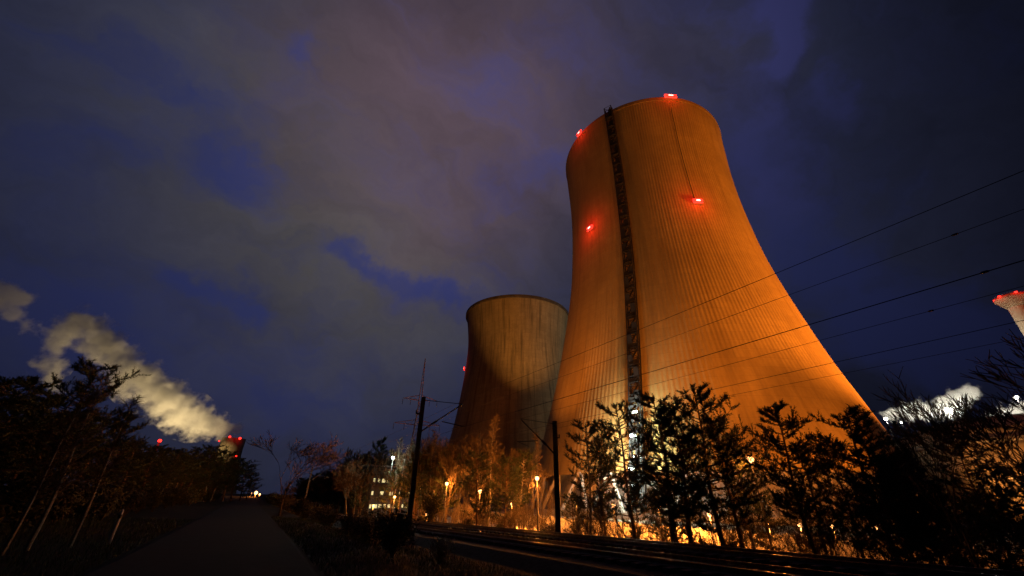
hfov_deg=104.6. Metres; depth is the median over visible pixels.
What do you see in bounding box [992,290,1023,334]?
chimney
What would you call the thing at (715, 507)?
pine tree
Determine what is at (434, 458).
birch tree
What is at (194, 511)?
ground
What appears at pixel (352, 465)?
bare tree
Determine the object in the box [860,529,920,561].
shrub
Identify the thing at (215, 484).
pine tree
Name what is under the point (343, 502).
pine tree
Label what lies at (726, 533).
shrub
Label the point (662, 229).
cooling tower
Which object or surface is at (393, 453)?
bare tree
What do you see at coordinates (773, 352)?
overhead wire
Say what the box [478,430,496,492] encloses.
birch tree
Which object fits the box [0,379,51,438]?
pine tree
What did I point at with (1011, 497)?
birch tree
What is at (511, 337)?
cooling tower
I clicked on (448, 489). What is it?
pine tree
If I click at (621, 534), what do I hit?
shrub
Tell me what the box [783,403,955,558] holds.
pine tree
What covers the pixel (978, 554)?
pine tree
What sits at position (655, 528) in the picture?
shrub
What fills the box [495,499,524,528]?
shrub
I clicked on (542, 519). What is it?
bare tree
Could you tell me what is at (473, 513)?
shrub
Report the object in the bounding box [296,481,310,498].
pine tree
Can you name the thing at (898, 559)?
shrub
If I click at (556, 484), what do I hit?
catenary pole
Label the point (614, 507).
birch tree
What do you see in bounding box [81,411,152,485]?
pine tree
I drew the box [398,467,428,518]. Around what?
pine tree
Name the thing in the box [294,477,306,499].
pine tree
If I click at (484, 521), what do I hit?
shrub
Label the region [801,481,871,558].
bare tree
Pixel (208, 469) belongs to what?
pine tree
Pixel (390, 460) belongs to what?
bare tree
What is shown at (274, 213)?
sky
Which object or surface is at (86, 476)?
pine tree
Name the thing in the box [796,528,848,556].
shrub
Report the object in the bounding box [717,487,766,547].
bare tree
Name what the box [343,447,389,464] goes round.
bare tree
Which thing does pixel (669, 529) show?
shrub
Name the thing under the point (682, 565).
railway track
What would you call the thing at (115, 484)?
shrub
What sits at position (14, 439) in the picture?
pine tree
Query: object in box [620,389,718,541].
pine tree
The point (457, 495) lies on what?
bare tree
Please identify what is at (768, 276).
overhead wire
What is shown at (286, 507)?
shrub
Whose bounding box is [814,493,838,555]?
birch tree
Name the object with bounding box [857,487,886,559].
birch tree
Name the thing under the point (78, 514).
shrub
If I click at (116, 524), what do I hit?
marker post
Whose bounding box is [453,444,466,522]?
birch tree
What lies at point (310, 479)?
bare tree
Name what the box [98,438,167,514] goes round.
pine tree
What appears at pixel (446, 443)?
birch tree
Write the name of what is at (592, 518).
shrub
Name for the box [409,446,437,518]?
bare tree
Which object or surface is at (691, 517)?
bare tree
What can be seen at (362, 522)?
shrub
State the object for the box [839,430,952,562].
pine tree
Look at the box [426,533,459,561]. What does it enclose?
shrub
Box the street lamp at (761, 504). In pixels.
[747,455,773,549]
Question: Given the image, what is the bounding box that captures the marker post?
[106,509,123,544]
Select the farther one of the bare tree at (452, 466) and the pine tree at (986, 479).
the bare tree at (452, 466)
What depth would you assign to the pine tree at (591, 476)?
35.68 m
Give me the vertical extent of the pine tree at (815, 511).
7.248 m
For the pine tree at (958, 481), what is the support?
on the ground at (194, 511)
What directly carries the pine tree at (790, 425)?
on the ground at (194, 511)
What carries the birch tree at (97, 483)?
on the ground at (194, 511)
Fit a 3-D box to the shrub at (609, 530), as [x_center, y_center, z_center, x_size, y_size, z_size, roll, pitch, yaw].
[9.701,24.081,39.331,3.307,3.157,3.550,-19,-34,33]
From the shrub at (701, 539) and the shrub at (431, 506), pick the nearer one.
the shrub at (701, 539)
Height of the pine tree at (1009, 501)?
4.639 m
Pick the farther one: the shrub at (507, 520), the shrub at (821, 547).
the shrub at (507, 520)
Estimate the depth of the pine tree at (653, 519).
30.86 m
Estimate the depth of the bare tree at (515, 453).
64.12 m
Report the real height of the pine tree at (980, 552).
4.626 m
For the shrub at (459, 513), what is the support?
on the ground at (194, 511)
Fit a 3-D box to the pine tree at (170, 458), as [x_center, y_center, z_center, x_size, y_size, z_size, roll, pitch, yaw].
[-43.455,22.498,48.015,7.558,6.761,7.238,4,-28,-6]
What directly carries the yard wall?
on the yard pavement
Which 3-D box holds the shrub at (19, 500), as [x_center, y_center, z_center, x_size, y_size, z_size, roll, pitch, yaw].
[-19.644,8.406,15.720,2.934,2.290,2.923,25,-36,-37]
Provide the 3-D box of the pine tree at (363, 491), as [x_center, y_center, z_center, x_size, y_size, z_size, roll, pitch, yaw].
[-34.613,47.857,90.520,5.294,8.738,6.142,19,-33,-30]
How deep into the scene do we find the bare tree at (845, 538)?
20.06 m
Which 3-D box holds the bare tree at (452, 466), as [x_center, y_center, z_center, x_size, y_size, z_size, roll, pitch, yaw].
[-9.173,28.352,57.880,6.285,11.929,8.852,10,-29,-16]
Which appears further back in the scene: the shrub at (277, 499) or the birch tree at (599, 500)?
the shrub at (277, 499)
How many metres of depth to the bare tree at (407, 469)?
82.01 m
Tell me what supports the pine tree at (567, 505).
on the ground at (194, 511)
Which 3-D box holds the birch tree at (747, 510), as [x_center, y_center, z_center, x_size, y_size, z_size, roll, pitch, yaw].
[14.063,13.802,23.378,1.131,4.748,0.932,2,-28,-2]
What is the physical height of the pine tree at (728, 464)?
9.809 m
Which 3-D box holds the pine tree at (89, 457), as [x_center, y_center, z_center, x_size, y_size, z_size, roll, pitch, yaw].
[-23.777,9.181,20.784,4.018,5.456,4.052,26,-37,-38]
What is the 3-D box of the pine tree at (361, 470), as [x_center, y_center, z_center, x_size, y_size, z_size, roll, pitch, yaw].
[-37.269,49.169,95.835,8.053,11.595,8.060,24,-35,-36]
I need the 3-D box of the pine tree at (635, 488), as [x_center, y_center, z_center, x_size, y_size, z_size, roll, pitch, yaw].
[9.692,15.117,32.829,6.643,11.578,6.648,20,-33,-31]
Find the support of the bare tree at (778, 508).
on the ground at (194, 511)
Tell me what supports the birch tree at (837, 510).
on the ground at (194, 511)
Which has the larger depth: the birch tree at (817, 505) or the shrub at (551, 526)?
the shrub at (551, 526)
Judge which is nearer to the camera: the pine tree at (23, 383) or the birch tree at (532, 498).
the pine tree at (23, 383)
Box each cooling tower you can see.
[215,436,245,493]
[438,294,568,506]
[524,94,966,525]
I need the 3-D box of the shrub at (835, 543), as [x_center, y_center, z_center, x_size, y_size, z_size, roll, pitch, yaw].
[18.427,14.582,22.327,4.781,3.662,4.255,-11,-30,22]
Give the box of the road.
[82,495,317,575]
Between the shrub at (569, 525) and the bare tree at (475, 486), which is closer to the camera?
the shrub at (569, 525)
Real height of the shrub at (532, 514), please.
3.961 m
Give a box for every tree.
[0,375,78,494]
[0,375,94,486]
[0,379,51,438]
[0,387,114,520]
[0,390,104,555]
[0,395,66,481]
[0,407,33,472]
[0,414,79,505]
[5,356,150,520]
[10,410,116,521]
[23,374,119,550]
[50,417,147,518]
[64,450,131,516]
[67,393,143,547]
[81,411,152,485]
[85,443,147,486]
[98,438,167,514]
[119,443,190,489]
[125,446,180,493]
[159,449,199,491]
[161,452,206,491]
[183,446,219,501]
[187,444,235,489]
[187,463,223,492]
[200,449,235,501]
[204,450,246,501]
[216,458,247,501]
[223,457,260,500]
[230,464,258,500]
[240,474,262,499]
[246,431,349,515]
[278,479,296,526]
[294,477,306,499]
[296,477,321,500]
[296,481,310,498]
[307,465,338,504]
[307,473,319,503]
[308,472,325,508]
[329,456,360,512]
[331,454,390,514]
[331,461,367,513]
[332,466,392,515]
[334,489,347,513]
[341,465,365,513]
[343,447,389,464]
[349,477,371,513]
[370,436,391,461]
[374,468,405,515]
[377,456,398,474]
[379,448,421,509]
[386,441,446,494]
[389,437,403,509]
[393,446,457,517]
[393,457,439,518]
[395,450,408,515]
[395,452,435,519]
[396,456,429,505]
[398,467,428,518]
[405,439,447,511]
[406,431,501,523]
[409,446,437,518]
[423,438,465,521]
[425,428,440,492]
[426,434,441,501]
[426,457,448,521]
[427,450,475,522]
[432,431,479,522]
[433,436,450,519]
[434,439,471,522]
[441,457,469,522]
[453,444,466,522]
[454,464,477,516]
[456,449,497,524]
[457,434,468,522]
[457,458,476,519]
[458,462,496,502]
[460,434,518,517]
[469,431,487,503]
[471,454,501,519]
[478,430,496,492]
[482,415,502,525]
[482,448,529,527]
[486,453,530,527]
[492,468,551,525]
[501,447,540,522]
[503,448,541,528]
[515,465,568,529]
[525,475,560,523]
[529,460,536,525]
[532,434,547,525]
[560,418,622,534]
[560,493,585,533]
[561,490,594,534]
[580,399,664,537]
[581,482,605,534]
[582,435,627,534]
[585,490,608,535]
[593,483,603,529]
[597,491,637,536]
[608,483,621,536]
[619,477,651,537]
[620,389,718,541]
[628,406,720,542]
[640,487,670,540]
[643,381,780,545]
[647,480,693,541]
[654,486,702,543]
[675,496,704,540]
[683,414,770,547]
[689,482,732,545]
[714,437,771,542]
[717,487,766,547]
[718,490,754,546]
[734,478,756,548]
[734,501,750,547]
[740,398,838,553]
[745,478,806,552]
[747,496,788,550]
[761,498,813,551]
[765,441,849,554]
[781,494,816,553]
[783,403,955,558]
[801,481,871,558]
[803,432,884,557]
[807,475,832,555]
[808,511,875,557]
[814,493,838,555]
[827,481,858,557]
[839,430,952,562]
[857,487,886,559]
[872,367,1023,482]
[877,398,983,567]
[883,511,939,563]
[899,413,1023,520]
[917,440,1023,570]
[927,495,1019,568]
[943,475,1023,570]
[950,492,1023,571]
[958,464,1023,553]
[960,329,1023,391]
[961,499,1023,571]
[985,457,1023,544]
[999,486,1023,554]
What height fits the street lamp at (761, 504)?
6.972 m
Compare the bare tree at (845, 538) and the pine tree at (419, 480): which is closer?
the bare tree at (845, 538)
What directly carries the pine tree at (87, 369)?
on the ground at (194, 511)
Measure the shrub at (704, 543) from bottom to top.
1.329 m
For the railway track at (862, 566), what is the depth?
13.94 m
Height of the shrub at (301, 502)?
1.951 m
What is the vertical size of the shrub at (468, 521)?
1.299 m
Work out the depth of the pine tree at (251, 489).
114.98 m
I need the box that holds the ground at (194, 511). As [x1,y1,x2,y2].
[0,490,548,575]
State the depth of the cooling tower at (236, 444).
902.11 m
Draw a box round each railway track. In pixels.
[335,514,1023,575]
[336,516,865,575]
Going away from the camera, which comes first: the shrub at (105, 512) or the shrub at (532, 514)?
the shrub at (105, 512)
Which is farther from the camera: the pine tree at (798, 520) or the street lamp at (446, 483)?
the street lamp at (446, 483)
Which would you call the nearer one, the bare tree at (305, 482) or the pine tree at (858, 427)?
the pine tree at (858, 427)
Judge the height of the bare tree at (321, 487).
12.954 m
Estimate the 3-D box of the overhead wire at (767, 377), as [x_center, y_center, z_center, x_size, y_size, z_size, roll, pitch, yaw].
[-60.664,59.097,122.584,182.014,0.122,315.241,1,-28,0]
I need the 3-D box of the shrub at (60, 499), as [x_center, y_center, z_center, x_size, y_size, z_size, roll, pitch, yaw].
[-21.374,9.873,18.217,1.988,1.982,2.611,-10,-30,20]
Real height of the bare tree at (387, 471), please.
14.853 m
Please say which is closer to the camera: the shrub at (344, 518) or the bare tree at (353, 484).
the shrub at (344, 518)
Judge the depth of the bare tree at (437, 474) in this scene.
64.03 m
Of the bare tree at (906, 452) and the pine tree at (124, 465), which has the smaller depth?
the bare tree at (906, 452)
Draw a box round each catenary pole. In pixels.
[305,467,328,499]
[407,397,463,539]
[517,418,560,531]
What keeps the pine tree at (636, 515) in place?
on the ground at (194, 511)
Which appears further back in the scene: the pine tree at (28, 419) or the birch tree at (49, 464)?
the pine tree at (28, 419)
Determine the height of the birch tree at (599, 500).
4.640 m
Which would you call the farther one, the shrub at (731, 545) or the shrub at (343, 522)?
the shrub at (343, 522)
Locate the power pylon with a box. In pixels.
[393,358,439,513]
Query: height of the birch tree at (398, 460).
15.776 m
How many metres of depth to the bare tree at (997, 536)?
17.16 m
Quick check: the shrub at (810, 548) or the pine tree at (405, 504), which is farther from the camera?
the pine tree at (405, 504)
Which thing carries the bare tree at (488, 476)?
on the ground at (194, 511)
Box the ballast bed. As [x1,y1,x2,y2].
[305,515,883,575]
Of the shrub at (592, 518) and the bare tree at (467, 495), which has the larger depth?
the bare tree at (467, 495)
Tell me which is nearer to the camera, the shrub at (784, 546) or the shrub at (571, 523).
the shrub at (784, 546)
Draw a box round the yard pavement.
[329,504,1022,550]
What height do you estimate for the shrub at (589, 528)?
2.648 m
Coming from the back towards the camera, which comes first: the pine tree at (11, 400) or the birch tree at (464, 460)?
the birch tree at (464, 460)
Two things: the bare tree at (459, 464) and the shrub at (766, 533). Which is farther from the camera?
the bare tree at (459, 464)
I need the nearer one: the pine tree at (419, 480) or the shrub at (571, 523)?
the shrub at (571, 523)
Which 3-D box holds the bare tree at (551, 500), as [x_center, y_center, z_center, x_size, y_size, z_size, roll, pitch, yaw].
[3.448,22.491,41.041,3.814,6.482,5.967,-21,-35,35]
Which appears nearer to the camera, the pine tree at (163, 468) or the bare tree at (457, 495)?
the pine tree at (163, 468)
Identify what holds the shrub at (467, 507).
on the ground at (194, 511)
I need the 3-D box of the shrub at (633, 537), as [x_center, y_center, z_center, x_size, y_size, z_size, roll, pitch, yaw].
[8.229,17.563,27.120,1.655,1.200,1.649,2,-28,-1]
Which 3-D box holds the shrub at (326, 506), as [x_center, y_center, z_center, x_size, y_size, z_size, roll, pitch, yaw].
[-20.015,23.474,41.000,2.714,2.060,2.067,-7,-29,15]
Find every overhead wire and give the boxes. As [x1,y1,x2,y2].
[276,260,1023,485]
[285,320,1023,485]
[285,338,1020,486]
[296,209,1023,476]
[332,286,1022,471]
[339,170,1023,455]
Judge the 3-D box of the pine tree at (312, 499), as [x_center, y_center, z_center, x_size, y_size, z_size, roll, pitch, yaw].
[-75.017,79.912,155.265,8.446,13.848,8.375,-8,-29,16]
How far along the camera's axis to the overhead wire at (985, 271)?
11.16 m
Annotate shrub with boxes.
[0,469,76,530]
[25,483,89,525]
[47,476,108,523]
[61,478,128,522]
[90,480,138,510]
[90,485,141,520]
[109,485,153,516]
[183,494,199,505]
[194,487,208,502]
[202,492,215,501]
[272,492,288,506]
[280,498,299,512]
[287,496,312,515]
[308,503,332,513]
[335,512,360,533]
[339,510,357,531]
[351,508,385,537]
[355,508,398,547]
[364,507,428,556]
[377,515,411,545]
[419,484,445,521]
[423,504,448,521]
[424,504,442,520]
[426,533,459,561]
[446,500,471,522]
[457,498,487,523]
[461,505,484,523]
[462,517,475,524]
[469,500,495,525]
[484,511,501,526]
[493,513,518,527]
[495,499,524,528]
[508,501,543,529]
[516,503,543,529]
[529,504,553,530]
[538,514,565,530]
[540,523,555,531]
[560,489,614,536]
[561,503,594,534]
[564,520,580,533]
[566,509,598,535]
[584,519,616,535]
[598,518,625,536]
[608,519,638,537]
[621,534,644,538]
[626,514,656,538]
[628,505,667,541]
[651,516,693,542]
[686,534,711,544]
[688,538,717,545]
[697,513,752,546]
[713,526,758,548]
[713,539,750,547]
[729,511,796,551]
[749,517,814,553]
[766,541,795,551]
[789,522,860,556]
[792,516,888,558]
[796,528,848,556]
[834,530,889,559]
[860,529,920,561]
[869,552,922,561]
[951,553,1023,570]
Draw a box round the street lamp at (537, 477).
[535,475,538,528]
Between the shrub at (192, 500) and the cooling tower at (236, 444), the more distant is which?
the cooling tower at (236, 444)
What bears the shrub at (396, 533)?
on the ground at (194, 511)
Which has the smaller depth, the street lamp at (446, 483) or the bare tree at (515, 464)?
the street lamp at (446, 483)
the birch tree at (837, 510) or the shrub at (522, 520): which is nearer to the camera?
the birch tree at (837, 510)
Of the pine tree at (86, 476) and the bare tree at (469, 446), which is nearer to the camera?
the pine tree at (86, 476)
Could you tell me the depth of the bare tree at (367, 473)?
93.56 m
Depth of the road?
12.72 m
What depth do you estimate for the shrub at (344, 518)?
30.38 m
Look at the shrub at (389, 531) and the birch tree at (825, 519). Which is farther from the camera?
the birch tree at (825, 519)
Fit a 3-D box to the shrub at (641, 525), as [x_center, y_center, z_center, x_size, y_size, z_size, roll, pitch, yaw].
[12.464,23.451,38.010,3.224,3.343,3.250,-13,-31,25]
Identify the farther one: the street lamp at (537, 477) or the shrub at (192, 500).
the shrub at (192, 500)
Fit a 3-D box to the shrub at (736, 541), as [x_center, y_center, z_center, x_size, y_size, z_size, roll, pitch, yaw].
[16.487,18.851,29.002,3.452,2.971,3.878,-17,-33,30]
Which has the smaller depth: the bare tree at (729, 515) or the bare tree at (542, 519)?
the bare tree at (729, 515)
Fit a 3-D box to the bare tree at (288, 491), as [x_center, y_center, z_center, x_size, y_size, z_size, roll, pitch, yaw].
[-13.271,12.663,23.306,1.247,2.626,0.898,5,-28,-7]
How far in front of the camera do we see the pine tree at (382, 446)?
123.91 m
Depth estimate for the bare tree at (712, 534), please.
30.61 m
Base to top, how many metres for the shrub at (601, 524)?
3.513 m
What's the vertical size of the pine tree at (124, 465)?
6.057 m
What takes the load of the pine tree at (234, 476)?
on the ground at (194, 511)
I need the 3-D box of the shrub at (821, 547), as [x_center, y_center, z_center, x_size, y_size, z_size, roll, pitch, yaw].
[14.872,12.420,18.770,2.227,2.291,2.210,1,-28,0]
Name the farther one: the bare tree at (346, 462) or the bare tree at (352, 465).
the bare tree at (346, 462)
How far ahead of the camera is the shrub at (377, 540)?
15.41 m
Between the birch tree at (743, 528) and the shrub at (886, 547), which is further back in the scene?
the birch tree at (743, 528)
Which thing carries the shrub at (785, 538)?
on the ground at (194, 511)
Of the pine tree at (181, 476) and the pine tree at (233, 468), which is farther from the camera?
the pine tree at (233, 468)
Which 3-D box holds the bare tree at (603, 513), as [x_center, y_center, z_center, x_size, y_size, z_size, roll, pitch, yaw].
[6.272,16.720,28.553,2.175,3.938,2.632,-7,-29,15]
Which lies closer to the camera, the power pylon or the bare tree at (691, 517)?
the bare tree at (691, 517)
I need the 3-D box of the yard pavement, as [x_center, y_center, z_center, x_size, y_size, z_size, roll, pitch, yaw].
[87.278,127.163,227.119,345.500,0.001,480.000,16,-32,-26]
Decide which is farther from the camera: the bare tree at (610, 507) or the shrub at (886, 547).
the bare tree at (610, 507)
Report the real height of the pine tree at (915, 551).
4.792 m
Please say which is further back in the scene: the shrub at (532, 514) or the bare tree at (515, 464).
the bare tree at (515, 464)
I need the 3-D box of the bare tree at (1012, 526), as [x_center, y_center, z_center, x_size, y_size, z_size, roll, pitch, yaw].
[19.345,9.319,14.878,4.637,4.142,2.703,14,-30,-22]
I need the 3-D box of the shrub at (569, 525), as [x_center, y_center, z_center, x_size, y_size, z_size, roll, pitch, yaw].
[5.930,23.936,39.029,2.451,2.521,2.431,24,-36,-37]
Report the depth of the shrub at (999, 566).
13.92 m
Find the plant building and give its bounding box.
[343,465,409,516]
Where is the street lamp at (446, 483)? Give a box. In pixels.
[443,481,448,522]
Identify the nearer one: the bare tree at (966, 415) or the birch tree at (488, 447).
the bare tree at (966, 415)
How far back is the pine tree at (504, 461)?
44.30 m
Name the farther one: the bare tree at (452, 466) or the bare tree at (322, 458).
the bare tree at (452, 466)
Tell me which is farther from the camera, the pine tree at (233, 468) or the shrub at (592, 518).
the pine tree at (233, 468)
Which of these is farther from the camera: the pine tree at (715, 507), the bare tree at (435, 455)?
the bare tree at (435, 455)
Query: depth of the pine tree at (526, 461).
50.80 m
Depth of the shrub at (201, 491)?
66.87 m
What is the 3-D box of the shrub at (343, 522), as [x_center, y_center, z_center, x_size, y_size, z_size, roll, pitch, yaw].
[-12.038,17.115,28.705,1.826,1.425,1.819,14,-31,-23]
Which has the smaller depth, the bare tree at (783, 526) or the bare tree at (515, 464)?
the bare tree at (783, 526)
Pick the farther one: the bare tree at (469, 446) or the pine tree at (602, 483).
the bare tree at (469, 446)
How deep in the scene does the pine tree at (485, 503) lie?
46.55 m
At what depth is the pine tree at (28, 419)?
21.23 m
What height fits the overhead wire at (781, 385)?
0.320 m
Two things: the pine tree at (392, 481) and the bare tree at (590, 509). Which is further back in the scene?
the pine tree at (392, 481)
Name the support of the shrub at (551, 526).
on the ground at (194, 511)
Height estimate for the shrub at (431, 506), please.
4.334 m
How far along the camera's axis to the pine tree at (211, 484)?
78.03 m
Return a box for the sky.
[0,0,1023,494]
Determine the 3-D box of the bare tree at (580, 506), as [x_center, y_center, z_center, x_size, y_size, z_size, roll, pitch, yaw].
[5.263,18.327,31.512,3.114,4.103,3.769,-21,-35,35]
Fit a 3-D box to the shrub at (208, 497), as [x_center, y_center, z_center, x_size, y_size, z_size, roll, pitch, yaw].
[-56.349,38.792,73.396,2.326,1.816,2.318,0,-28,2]
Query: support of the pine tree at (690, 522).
on the ground at (194, 511)
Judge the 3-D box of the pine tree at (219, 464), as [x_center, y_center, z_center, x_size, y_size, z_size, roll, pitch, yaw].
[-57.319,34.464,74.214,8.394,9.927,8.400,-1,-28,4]
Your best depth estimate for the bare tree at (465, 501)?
78.14 m
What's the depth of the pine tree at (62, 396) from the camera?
18.83 m
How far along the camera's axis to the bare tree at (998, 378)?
9.18 m
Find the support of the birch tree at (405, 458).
on the ground at (194, 511)
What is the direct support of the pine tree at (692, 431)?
on the ground at (194, 511)
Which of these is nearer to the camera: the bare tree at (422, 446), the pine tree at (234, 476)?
the bare tree at (422, 446)
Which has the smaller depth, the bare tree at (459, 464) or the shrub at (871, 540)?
the shrub at (871, 540)
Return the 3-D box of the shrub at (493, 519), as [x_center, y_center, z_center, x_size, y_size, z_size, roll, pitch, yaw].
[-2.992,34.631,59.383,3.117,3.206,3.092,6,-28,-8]
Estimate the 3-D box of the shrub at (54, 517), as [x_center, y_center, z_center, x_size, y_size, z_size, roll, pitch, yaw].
[-22.093,10.404,19.380,2.750,2.155,2.760,10,-29,-16]
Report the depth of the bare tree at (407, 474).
82.57 m
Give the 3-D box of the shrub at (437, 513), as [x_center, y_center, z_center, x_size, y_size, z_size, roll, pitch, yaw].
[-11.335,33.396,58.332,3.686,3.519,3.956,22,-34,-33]
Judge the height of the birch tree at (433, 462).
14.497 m
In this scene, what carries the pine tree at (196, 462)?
on the ground at (194, 511)
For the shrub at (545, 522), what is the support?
on the ground at (194, 511)
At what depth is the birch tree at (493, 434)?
57.69 m
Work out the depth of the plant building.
95.27 m
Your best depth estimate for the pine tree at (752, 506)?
31.48 m
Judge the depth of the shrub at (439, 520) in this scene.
58.66 m
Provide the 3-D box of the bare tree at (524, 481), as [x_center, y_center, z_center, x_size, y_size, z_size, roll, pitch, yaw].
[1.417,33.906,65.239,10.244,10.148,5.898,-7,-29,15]
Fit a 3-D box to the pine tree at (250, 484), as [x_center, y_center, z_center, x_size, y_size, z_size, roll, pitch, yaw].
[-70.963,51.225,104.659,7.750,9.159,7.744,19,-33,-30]
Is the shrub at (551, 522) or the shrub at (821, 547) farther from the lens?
the shrub at (551, 522)
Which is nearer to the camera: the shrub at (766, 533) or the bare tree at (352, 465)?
the shrub at (766, 533)
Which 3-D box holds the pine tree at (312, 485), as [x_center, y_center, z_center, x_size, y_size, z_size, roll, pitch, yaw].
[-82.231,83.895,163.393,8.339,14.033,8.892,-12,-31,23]
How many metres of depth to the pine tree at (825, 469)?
22.20 m
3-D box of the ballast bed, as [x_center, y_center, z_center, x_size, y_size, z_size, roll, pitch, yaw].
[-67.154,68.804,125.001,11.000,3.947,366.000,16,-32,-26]
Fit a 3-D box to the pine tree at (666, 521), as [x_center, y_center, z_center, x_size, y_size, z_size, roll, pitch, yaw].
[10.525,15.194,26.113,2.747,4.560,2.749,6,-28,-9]
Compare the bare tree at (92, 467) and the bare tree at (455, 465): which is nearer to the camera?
the bare tree at (92, 467)
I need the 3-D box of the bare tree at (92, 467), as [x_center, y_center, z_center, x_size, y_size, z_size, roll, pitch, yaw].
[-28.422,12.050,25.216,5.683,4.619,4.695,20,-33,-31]
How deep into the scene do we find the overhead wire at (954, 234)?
13.16 m
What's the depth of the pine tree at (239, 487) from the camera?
98.41 m
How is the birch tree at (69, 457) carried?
on the ground at (194, 511)
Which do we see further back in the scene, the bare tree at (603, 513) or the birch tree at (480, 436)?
the birch tree at (480, 436)
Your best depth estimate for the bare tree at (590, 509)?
26.34 m
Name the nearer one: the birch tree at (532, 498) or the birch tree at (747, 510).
the birch tree at (747, 510)
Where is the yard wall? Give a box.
[443,509,1023,570]
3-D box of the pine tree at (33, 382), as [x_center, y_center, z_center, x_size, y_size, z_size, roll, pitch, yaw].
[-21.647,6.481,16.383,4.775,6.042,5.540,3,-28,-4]
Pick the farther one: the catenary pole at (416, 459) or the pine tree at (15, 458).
the catenary pole at (416, 459)
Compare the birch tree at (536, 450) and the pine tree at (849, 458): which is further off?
the birch tree at (536, 450)
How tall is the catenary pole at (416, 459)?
8.800 m
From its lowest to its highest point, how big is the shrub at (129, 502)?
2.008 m

